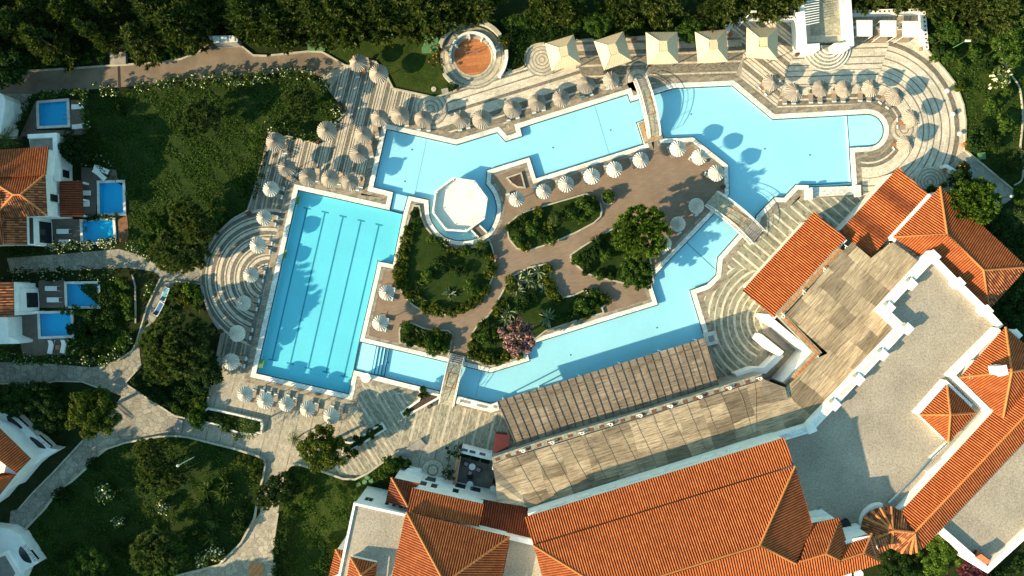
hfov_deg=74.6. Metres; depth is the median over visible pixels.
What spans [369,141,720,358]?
island paving
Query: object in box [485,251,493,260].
golden shrub
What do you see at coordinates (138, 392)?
kerb wall
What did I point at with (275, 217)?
sun lounger
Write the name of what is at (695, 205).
reed parasol
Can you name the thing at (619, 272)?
leafy shrub
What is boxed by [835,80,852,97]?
straw parasol
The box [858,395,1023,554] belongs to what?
long gable
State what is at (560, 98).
straw parasol
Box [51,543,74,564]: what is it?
leafy shrub
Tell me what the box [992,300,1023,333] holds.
broadleaf tree
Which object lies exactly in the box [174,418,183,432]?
stone steps
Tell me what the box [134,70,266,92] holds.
hedge
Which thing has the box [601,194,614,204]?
flower bed
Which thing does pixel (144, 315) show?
kerb wall
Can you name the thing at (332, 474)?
kerb wall
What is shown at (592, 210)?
leafy shrub
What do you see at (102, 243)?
hedge
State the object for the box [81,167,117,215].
terrace
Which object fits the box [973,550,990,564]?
roof unit
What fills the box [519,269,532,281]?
agave plant
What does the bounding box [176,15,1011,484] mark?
pool deck
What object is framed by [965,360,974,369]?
satellite dish
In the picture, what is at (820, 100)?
sun lounger
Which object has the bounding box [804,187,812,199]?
stone block
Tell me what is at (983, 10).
cypress tree
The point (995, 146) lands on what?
leafy shrub
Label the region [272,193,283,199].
sun lounger
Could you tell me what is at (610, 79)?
straw parasol
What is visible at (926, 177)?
paving
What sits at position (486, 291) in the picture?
golden shrub
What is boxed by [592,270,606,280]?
leafy shrub
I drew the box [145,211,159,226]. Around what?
leafy shrub
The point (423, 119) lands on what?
straw parasol
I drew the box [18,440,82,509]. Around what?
kerb wall
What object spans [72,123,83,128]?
sun lounger
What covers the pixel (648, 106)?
arched footbridge
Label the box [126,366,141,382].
kerb wall
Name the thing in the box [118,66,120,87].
drain grate
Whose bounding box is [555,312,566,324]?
leafy shrub
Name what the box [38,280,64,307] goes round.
terrace
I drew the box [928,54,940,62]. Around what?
leafy shrub
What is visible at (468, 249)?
leafy shrub
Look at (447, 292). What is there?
agave plant
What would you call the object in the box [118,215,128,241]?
bare soil
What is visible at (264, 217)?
reed parasol
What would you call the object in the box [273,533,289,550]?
leafy shrub
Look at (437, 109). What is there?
paving
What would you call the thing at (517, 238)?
leafy shrub
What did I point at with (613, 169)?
reed parasol
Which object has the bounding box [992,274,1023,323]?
broadleaf tree
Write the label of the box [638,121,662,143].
bridge landing
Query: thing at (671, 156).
sun lounger
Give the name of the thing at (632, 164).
sun lounger
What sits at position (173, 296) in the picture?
yucca plant
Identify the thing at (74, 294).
private pool
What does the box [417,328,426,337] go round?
yucca plant
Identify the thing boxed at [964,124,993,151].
leafy shrub
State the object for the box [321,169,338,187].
straw parasol
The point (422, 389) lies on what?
leafy shrub
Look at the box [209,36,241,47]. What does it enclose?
garage roof
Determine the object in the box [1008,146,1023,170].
spiky evergreen tree
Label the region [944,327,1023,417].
hipped tower
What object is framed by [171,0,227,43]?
cypress tree
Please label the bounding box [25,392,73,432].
broadleaf tree
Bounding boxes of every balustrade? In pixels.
[769,16,793,22]
[852,8,921,16]
[917,11,928,51]
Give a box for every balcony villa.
[0,407,64,501]
[0,522,46,575]
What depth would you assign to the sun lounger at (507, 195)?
89.66 m
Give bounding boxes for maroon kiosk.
[493,431,509,452]
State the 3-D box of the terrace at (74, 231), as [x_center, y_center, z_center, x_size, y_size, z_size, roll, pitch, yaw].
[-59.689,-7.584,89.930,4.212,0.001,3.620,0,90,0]
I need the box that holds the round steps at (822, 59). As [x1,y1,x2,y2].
[804,45,850,71]
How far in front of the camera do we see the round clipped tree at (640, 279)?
86.47 m
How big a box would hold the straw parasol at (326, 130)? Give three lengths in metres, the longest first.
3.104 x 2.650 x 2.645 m
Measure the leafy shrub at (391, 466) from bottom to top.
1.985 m
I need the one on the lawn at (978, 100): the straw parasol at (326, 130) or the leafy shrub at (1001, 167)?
the leafy shrub at (1001, 167)
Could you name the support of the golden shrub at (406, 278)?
on the flower bed at (422, 254)
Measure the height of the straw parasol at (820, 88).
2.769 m
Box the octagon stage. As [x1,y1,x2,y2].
[432,177,487,231]
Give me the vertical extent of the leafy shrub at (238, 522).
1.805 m
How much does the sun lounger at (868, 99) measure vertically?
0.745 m
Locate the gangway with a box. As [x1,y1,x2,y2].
[471,224,487,237]
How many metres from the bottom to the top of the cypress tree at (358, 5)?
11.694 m
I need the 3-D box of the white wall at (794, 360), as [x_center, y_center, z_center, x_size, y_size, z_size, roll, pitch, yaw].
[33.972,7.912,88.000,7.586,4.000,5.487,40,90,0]
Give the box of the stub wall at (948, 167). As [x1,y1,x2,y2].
[939,164,955,173]
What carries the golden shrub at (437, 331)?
on the flower bed at (401, 333)
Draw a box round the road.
[0,44,343,93]
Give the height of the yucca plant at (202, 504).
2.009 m
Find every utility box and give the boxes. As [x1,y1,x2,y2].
[110,52,127,64]
[308,38,324,50]
[422,35,437,52]
[441,88,448,93]
[977,152,985,159]
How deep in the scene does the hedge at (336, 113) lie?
88.80 m
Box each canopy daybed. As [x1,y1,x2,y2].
[853,20,872,41]
[872,20,895,41]
[894,21,918,42]
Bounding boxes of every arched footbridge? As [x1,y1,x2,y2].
[438,353,464,407]
[633,77,660,138]
[705,191,764,244]
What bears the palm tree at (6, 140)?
on the ground at (70, 440)
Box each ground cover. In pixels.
[0,383,64,435]
[75,278,133,364]
[130,366,208,418]
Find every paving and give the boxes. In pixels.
[201,209,282,345]
[220,185,287,372]
[258,63,418,185]
[323,383,418,477]
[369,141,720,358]
[397,401,513,449]
[413,95,447,125]
[422,459,443,476]
[431,65,601,133]
[525,43,554,76]
[575,34,742,89]
[626,67,650,90]
[703,268,765,377]
[727,195,865,270]
[731,22,793,107]
[766,337,794,377]
[777,40,889,107]
[861,37,963,194]
[891,116,917,139]
[915,166,945,192]
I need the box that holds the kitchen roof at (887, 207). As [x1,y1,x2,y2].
[835,167,930,257]
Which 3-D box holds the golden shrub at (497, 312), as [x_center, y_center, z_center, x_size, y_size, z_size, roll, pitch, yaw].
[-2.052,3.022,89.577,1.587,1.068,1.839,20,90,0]
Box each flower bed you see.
[394,205,495,315]
[399,322,453,354]
[466,263,605,366]
[506,172,525,188]
[507,193,602,251]
[570,228,653,283]
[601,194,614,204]
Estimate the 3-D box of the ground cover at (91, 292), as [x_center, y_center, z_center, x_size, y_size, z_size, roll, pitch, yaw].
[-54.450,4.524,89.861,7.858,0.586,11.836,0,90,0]
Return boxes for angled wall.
[731,354,783,375]
[751,333,782,356]
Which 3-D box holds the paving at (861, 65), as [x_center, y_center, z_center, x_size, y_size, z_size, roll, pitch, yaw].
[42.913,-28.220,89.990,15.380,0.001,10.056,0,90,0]
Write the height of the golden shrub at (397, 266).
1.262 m
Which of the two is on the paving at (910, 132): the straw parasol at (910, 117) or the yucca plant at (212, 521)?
the straw parasol at (910, 117)
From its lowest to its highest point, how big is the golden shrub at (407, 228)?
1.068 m
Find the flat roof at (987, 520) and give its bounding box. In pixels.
[935,443,1023,572]
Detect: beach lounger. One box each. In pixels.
[153,301,164,316]
[160,287,169,301]
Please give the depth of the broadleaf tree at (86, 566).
86.73 m
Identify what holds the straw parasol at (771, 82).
on the paving at (755, 71)
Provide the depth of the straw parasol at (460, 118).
87.75 m
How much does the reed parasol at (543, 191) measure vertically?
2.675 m
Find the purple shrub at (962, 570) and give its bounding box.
[956,561,990,575]
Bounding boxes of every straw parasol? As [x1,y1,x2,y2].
[266,132,284,151]
[277,159,295,176]
[298,168,316,185]
[317,121,336,140]
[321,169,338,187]
[341,173,358,191]
[349,54,367,71]
[349,144,368,162]
[354,126,371,143]
[369,64,387,83]
[370,109,388,126]
[390,106,408,124]
[414,110,432,127]
[452,110,469,127]
[472,110,491,128]
[503,100,521,118]
[528,93,545,110]
[552,89,569,107]
[576,76,594,93]
[602,71,618,89]
[762,74,779,91]
[783,83,802,101]
[812,80,828,96]
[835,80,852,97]
[861,79,878,96]
[885,87,903,105]
[896,135,914,152]
[902,109,919,126]
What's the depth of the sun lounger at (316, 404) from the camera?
89.66 m
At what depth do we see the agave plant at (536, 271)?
89.61 m
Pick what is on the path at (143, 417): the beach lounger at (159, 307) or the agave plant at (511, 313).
the beach lounger at (159, 307)
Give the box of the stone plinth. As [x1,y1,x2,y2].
[703,331,717,345]
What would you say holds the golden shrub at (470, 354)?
on the flower bed at (533, 312)
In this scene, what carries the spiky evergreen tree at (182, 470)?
on the lawn at (104, 463)
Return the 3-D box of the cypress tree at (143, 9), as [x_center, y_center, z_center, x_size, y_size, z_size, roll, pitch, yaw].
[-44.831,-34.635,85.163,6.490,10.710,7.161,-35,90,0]
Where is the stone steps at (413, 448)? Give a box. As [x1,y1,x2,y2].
[396,439,425,457]
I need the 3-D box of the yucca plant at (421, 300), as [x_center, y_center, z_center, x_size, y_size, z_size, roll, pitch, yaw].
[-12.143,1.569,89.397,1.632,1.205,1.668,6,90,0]
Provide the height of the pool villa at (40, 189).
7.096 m
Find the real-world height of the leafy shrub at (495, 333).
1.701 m
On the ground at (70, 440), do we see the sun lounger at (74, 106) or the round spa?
the round spa
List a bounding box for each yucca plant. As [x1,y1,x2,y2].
[162,304,173,313]
[163,290,175,303]
[168,280,181,295]
[186,392,198,401]
[190,302,203,312]
[193,496,210,511]
[196,482,213,499]
[198,391,210,400]
[200,528,217,546]
[204,513,222,532]
[211,485,230,501]
[213,475,233,493]
[215,488,233,505]
[411,289,419,300]
[411,328,419,336]
[414,280,423,289]
[417,295,425,304]
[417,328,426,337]
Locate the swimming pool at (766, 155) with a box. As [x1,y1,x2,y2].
[244,75,893,413]
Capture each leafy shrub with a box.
[50,486,73,506]
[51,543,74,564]
[65,320,87,338]
[72,337,92,355]
[81,334,101,352]
[82,312,103,332]
[85,456,101,473]
[97,286,119,306]
[100,308,119,329]
[109,102,121,116]
[110,539,130,555]
[115,334,129,351]
[125,190,139,201]
[137,477,157,494]
[138,233,153,249]
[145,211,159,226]
[148,387,166,402]
[149,218,168,235]
[171,389,189,404]
[171,402,180,412]
[175,109,183,124]
[175,378,192,394]
[180,124,196,138]
[181,280,195,297]
[186,408,205,426]
[190,412,205,430]
[191,288,203,302]
[194,397,208,410]
[208,412,220,421]
[210,210,223,226]
[211,196,227,210]
[223,423,232,433]
[228,522,246,536]
[231,507,248,526]
[271,546,286,563]
[271,561,288,575]
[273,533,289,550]
[276,521,291,533]
[284,508,297,517]
[293,473,308,490]
[297,492,315,508]
[317,539,333,555]
[317,554,332,574]
[335,484,347,494]
[341,507,351,521]
[342,446,358,460]
[350,488,362,499]
[352,434,364,446]
[378,464,390,481]
[381,455,400,472]
[396,456,411,469]
[399,320,413,333]
[400,332,413,347]
[402,408,410,416]
[409,211,415,218]
[411,218,422,230]
[418,386,428,398]
[420,268,432,279]
[420,269,433,283]
[424,332,436,343]
[425,233,438,243]
[425,335,442,357]
[432,255,449,273]
[435,236,449,251]
[437,341,450,355]
[453,264,469,276]
[462,244,472,256]
[463,278,479,295]
[474,240,488,258]
[476,317,490,329]
[476,330,496,347]
[486,327,499,341]
[505,220,518,232]
[510,233,524,246]
[513,295,531,314]
[517,213,527,226]
[525,217,539,236]
[525,290,538,305]
[537,230,549,242]
[544,232,558,245]
[555,205,571,222]
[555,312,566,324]
[563,208,579,221]
[564,307,579,322]
[571,254,586,266]
[573,297,591,313]
[574,196,591,209]
[577,214,586,224]
[581,204,599,215]
[581,263,592,275]
[582,249,598,263]
[587,298,601,310]
[588,195,599,206]
[588,286,600,299]
[589,235,603,251]
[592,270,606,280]
[597,247,614,261]
[601,189,615,202]
[607,271,614,280]
[610,236,621,251]
[616,268,632,282]
[925,184,936,193]
[927,30,946,55]
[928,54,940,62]
[940,45,956,64]
[940,182,947,187]
[956,59,966,70]
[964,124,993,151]
[968,44,982,61]
[979,54,994,72]
[983,96,1001,113]
[988,564,1012,575]
[991,132,1002,150]
[994,113,1014,136]
[997,162,1015,177]
[1000,86,1013,98]
[1010,552,1023,573]
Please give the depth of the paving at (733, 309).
89.99 m
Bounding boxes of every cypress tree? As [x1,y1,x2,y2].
[0,0,19,37]
[0,5,64,63]
[0,34,30,64]
[10,0,50,9]
[14,0,75,42]
[17,23,84,74]
[45,0,109,40]
[71,18,126,58]
[84,0,139,30]
[118,20,167,70]
[127,0,193,39]
[148,5,214,55]
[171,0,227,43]
[219,0,277,28]
[222,0,288,49]
[252,0,309,55]
[275,0,316,36]
[294,0,351,50]
[315,0,366,52]
[342,0,377,41]
[360,0,410,46]
[386,0,421,40]
[396,0,455,46]
[419,0,467,37]
[445,0,476,25]
[458,0,509,26]
[463,0,497,27]
[524,0,565,30]
[553,0,579,27]
[557,0,588,19]
[593,0,635,27]
[620,0,665,28]
[634,0,688,29]
[691,0,744,32]
[717,0,766,26]
[741,0,789,25]
[770,0,807,19]
[841,0,885,16]
[868,0,909,9]
[889,0,932,16]
[912,0,950,20]
[928,0,978,20]
[943,0,1010,41]
[964,0,1023,47]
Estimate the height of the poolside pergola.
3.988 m
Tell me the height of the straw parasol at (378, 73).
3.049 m
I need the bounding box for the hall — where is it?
[525,433,880,575]
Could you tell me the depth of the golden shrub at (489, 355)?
89.22 m
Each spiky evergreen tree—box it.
[128,524,183,575]
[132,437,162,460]
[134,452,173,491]
[142,358,174,386]
[145,229,187,274]
[155,461,188,495]
[166,195,205,231]
[173,239,212,274]
[180,212,219,247]
[181,95,221,134]
[251,482,279,510]
[280,84,318,120]
[610,204,671,259]
[946,176,1004,224]
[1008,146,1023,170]
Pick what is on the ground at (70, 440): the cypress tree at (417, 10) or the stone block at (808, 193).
the cypress tree at (417, 10)
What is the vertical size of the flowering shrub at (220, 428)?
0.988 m
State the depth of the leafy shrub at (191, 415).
88.73 m
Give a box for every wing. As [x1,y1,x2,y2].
[329,466,541,575]
[773,249,1022,527]
[883,186,1023,307]
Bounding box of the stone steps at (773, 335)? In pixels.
[761,324,789,350]
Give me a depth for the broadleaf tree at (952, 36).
87.19 m
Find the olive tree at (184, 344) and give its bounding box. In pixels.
[136,309,215,385]
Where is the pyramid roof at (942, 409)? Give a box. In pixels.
[912,379,976,442]
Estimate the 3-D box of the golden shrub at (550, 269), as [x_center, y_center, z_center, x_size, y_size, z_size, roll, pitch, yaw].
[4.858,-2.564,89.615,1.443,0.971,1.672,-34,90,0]
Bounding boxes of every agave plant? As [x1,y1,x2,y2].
[443,288,455,299]
[498,314,509,326]
[500,305,516,320]
[510,285,522,295]
[511,273,524,286]
[511,285,525,298]
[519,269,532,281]
[521,277,533,289]
[531,266,545,278]
[531,279,542,290]
[537,284,547,294]
[539,308,555,327]
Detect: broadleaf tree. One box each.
[0,39,34,89]
[0,381,28,417]
[18,380,54,410]
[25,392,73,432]
[57,134,91,166]
[64,384,122,440]
[66,547,109,575]
[146,530,188,575]
[184,354,223,394]
[266,470,301,506]
[296,423,346,473]
[583,7,614,37]
[674,15,704,43]
[876,549,916,575]
[907,558,936,575]
[914,534,962,575]
[931,7,958,31]
[937,18,964,45]
[946,168,973,189]
[971,18,994,44]
[982,206,1019,246]
[990,3,1023,43]
[991,26,1023,70]
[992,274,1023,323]
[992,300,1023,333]
[993,214,1023,260]
[1005,207,1023,229]
[1006,232,1023,276]
[1012,184,1023,205]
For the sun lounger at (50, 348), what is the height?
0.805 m
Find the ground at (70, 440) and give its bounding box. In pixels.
[0,0,1023,575]
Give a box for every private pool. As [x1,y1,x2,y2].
[36,98,70,128]
[37,310,74,338]
[64,281,100,308]
[79,217,116,244]
[97,180,126,215]
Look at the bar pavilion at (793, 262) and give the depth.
86.37 m
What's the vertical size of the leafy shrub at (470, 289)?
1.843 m
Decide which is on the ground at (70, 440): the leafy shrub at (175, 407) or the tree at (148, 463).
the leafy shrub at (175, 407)
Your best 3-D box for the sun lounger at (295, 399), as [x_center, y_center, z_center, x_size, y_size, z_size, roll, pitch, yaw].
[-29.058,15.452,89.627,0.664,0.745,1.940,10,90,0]
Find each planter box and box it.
[461,453,470,458]
[470,456,479,460]
[481,458,489,463]
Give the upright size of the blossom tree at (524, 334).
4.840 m
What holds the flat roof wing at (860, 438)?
on the ground at (70, 440)
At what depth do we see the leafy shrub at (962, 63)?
89.31 m
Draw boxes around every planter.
[203,407,263,434]
[342,422,386,455]
[400,390,439,417]
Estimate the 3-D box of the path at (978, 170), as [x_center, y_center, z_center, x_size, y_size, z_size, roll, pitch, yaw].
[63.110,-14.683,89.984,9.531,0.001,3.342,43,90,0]
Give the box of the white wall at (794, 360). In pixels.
[755,313,810,381]
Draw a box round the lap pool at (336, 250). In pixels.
[256,190,402,393]
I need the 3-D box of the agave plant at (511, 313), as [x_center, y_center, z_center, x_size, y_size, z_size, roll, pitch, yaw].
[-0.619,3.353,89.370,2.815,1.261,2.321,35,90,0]
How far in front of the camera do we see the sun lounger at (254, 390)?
89.66 m
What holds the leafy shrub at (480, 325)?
in the flower bed at (533, 312)
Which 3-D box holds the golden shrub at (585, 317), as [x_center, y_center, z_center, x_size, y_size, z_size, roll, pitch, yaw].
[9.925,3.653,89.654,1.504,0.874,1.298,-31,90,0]
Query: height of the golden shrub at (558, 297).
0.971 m
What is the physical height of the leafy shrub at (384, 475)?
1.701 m
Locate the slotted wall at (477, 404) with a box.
[456,395,498,411]
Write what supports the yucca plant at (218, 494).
on the lawn at (104, 463)
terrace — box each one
[19,314,67,356]
[20,100,85,135]
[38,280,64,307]
[52,219,80,244]
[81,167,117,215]
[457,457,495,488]
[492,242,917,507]
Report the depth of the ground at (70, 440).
90.03 m
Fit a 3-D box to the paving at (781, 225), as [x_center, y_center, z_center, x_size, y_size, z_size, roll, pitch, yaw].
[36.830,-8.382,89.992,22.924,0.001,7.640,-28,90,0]
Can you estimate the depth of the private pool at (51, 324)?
90.75 m
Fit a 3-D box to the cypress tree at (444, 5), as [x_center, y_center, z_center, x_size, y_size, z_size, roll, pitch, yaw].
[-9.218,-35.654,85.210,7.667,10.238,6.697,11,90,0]
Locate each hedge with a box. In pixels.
[0,344,15,354]
[0,352,73,365]
[2,265,120,281]
[4,246,46,257]
[6,49,105,69]
[14,95,36,130]
[32,88,91,130]
[45,235,117,253]
[57,304,98,316]
[63,128,86,135]
[64,336,80,357]
[66,151,113,171]
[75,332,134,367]
[82,214,99,222]
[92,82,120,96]
[99,212,118,220]
[114,276,136,320]
[117,170,127,178]
[124,241,150,258]
[128,44,178,61]
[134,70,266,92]
[143,280,156,297]
[204,411,256,433]
[246,150,270,199]
[247,65,330,92]
[249,123,266,148]
[265,120,319,142]
[317,27,419,40]
[330,104,343,124]
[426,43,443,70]
[442,445,462,480]
[446,82,456,91]
[497,34,509,49]
[507,12,601,29]
[626,18,644,29]
[687,16,719,28]
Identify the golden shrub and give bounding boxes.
[176,293,191,308]
[237,453,251,465]
[247,457,262,470]
[250,469,262,480]
[366,428,374,439]
[374,423,382,430]
[390,267,406,280]
[393,260,408,272]
[393,279,407,290]
[395,250,409,261]
[395,273,408,282]
[398,243,411,253]
[399,234,413,244]
[401,287,412,298]
[403,224,413,235]
[415,335,426,348]
[419,302,432,314]
[428,302,439,316]
[429,327,443,337]
[438,305,448,317]
[441,332,452,342]
[447,246,456,255]
[447,304,456,317]
[454,303,466,313]
[457,246,463,256]
[462,298,476,310]
[466,348,478,359]
[467,340,478,349]
[470,332,478,339]
[471,293,484,303]
[473,350,486,361]
[478,284,491,296]
[482,351,496,364]
[483,268,496,279]
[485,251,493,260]
[486,261,498,269]
[490,305,500,317]
[491,353,501,366]
[494,299,508,311]
[500,351,511,361]
[504,274,516,285]
[505,283,517,293]
[512,353,523,361]
[517,240,531,252]
[533,206,543,218]
[542,218,556,232]
[543,263,553,274]
[543,275,555,285]
[544,283,557,293]
[545,289,558,300]
[553,293,563,305]
[580,312,591,320]
[596,233,608,243]
[599,291,611,305]
[952,80,966,92]
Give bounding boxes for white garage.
[0,93,21,138]
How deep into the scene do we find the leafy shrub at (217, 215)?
88.91 m
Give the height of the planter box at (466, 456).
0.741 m
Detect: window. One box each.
[50,194,58,202]
[62,170,69,178]
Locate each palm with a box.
[239,415,262,438]
[473,236,487,249]
[548,213,560,225]
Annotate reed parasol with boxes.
[222,353,239,369]
[229,325,245,341]
[236,296,250,310]
[237,386,252,401]
[243,267,258,282]
[249,237,265,252]
[256,210,271,224]
[257,392,273,408]
[263,181,278,196]
[279,397,293,411]
[300,401,315,416]
[323,408,339,424]
[372,315,387,330]
[379,285,393,299]
[509,192,523,206]
[536,184,550,198]
[558,176,573,191]
[583,168,599,183]
[606,161,621,177]
[633,152,648,167]
[662,237,671,251]
[669,141,685,156]
[670,217,685,231]
[688,198,703,213]
[691,149,707,164]
[708,165,724,181]
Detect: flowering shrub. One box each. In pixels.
[93,482,115,504]
[110,515,124,528]
[154,500,170,515]
[194,549,209,567]
[206,544,224,561]
[218,422,224,431]
[232,431,242,440]
[585,287,591,297]
[955,160,971,169]
[988,65,1014,88]
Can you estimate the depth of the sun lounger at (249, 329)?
89.66 m
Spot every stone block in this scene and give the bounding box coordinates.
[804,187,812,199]
[853,185,860,196]
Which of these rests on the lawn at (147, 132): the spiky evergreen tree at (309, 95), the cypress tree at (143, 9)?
the spiky evergreen tree at (309, 95)
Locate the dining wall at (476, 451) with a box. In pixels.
[461,444,491,459]
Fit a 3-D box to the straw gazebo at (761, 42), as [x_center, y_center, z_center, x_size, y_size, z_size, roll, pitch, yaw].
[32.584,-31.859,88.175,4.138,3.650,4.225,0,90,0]
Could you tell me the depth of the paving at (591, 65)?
89.99 m
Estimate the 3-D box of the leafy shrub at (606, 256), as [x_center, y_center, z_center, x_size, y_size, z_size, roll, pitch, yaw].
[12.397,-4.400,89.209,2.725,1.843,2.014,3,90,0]
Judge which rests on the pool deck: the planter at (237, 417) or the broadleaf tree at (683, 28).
the planter at (237, 417)
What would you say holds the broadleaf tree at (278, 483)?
on the ground at (70, 440)
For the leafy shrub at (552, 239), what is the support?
on the flower bed at (562, 230)
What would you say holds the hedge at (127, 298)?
on the ground at (70, 440)
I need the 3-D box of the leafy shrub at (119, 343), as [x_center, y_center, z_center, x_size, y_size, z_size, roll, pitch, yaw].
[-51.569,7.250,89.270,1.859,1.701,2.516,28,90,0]
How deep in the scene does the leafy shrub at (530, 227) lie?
88.86 m
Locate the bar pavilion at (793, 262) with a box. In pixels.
[742,212,846,318]
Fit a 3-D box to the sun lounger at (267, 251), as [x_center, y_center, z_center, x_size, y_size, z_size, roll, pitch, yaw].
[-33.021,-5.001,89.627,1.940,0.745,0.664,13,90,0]
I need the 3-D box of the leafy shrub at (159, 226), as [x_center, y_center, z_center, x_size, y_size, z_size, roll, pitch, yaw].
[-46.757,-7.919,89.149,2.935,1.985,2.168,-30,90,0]
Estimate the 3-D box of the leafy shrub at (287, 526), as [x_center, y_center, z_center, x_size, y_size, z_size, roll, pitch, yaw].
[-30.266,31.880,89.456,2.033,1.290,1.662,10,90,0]
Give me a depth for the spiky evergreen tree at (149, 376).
86.83 m
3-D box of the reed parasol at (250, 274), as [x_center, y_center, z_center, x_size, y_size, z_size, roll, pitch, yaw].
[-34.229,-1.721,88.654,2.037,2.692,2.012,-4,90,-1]
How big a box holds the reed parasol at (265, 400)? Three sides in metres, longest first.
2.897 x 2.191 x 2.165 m
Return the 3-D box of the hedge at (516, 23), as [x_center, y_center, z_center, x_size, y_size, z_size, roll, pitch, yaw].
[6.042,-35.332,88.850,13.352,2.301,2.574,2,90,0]
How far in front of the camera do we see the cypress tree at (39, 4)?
86.18 m
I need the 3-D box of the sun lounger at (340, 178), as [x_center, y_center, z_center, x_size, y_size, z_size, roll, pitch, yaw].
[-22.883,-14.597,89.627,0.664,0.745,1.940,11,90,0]
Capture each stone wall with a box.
[491,371,763,463]
[763,247,842,385]
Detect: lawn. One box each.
[27,437,262,575]
[86,76,342,264]
[275,457,402,575]
[324,34,454,95]
[500,18,724,69]
[928,18,1023,194]
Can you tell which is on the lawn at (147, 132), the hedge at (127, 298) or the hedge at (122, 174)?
the hedge at (122, 174)
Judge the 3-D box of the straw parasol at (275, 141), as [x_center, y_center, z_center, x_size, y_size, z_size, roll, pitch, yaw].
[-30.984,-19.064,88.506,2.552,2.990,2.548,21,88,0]
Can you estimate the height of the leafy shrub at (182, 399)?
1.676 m
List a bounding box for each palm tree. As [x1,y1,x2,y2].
[0,126,22,148]
[287,429,305,446]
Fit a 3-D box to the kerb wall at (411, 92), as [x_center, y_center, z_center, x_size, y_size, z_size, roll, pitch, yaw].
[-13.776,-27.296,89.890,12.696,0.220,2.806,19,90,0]
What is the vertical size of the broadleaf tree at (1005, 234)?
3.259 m
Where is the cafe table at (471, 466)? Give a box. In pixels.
[469,464,474,469]
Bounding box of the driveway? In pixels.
[4,94,31,113]
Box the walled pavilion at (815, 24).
[789,0,853,56]
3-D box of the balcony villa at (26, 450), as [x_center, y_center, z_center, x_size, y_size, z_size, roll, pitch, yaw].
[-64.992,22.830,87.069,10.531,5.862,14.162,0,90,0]
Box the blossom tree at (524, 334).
[497,317,535,357]
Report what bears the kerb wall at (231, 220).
on the lawn at (147, 132)
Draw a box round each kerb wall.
[0,380,97,387]
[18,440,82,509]
[24,435,266,575]
[27,46,206,71]
[99,277,161,368]
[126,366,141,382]
[126,383,184,418]
[132,275,136,322]
[166,281,200,284]
[200,285,222,404]
[204,152,265,267]
[241,45,266,56]
[271,50,349,66]
[272,513,278,567]
[286,455,406,479]
[369,59,456,98]
[505,65,524,73]
[524,42,543,65]
[576,38,593,40]
[627,36,645,38]
[927,50,1013,190]
[999,47,1023,185]
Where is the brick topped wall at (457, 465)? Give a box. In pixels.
[452,450,461,484]
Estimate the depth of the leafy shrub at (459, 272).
89.04 m
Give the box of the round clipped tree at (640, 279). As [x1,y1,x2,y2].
[620,256,655,291]
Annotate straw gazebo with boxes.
[545,34,580,73]
[594,31,631,72]
[644,32,677,67]
[695,29,727,66]
[742,27,777,62]
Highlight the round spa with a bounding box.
[438,21,507,88]
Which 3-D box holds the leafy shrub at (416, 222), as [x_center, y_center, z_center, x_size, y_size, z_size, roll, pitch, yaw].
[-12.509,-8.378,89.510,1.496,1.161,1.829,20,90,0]
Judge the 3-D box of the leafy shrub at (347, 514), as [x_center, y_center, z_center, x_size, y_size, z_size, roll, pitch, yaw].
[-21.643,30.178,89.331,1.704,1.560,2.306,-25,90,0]
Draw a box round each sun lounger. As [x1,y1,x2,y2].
[45,286,56,290]
[47,297,61,301]
[47,340,54,353]
[56,229,68,233]
[60,339,67,353]
[71,103,82,109]
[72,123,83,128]
[83,191,90,195]
[83,202,89,206]
[92,168,107,180]
[93,165,108,173]
[235,354,247,360]
[238,363,245,368]
[242,326,253,332]
[244,334,251,340]
[248,305,257,311]
[249,297,260,302]
[249,388,257,402]
[253,267,266,274]
[255,278,264,283]
[262,248,271,253]
[264,240,273,245]
[267,221,277,227]
[271,214,278,220]
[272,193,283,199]
[272,392,278,406]
[278,185,285,191]
[281,175,295,182]
[283,140,287,154]
[291,396,297,410]
[312,402,319,415]
[315,168,320,182]
[337,171,344,185]
[338,406,343,420]
[354,72,360,78]
[355,177,360,191]
[359,174,365,188]
[366,57,370,71]
[366,143,373,157]
[372,124,379,138]
[426,125,430,131]
[505,192,511,205]
[532,185,538,198]
[603,164,609,178]
[629,156,637,169]
[666,146,675,159]
[763,90,772,96]
[781,91,786,104]
[807,89,812,103]
[817,97,822,103]
[831,88,836,102]
[858,88,862,101]
[866,97,870,102]
[877,92,885,104]
[896,124,911,129]
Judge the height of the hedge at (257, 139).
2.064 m
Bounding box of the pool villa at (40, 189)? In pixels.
[0,133,88,246]
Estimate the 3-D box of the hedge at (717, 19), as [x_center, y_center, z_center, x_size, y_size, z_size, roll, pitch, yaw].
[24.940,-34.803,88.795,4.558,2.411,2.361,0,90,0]
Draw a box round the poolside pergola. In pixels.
[497,338,718,446]
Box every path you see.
[0,249,200,527]
[182,474,283,575]
[248,562,263,575]
[954,151,1013,206]
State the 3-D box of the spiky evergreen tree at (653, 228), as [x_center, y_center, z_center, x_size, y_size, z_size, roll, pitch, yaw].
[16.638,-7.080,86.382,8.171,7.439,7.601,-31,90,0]
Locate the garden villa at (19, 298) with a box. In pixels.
[0,282,43,343]
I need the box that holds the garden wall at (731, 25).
[725,16,769,33]
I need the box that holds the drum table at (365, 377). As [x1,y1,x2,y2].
[361,373,370,382]
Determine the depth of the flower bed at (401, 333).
89.82 m

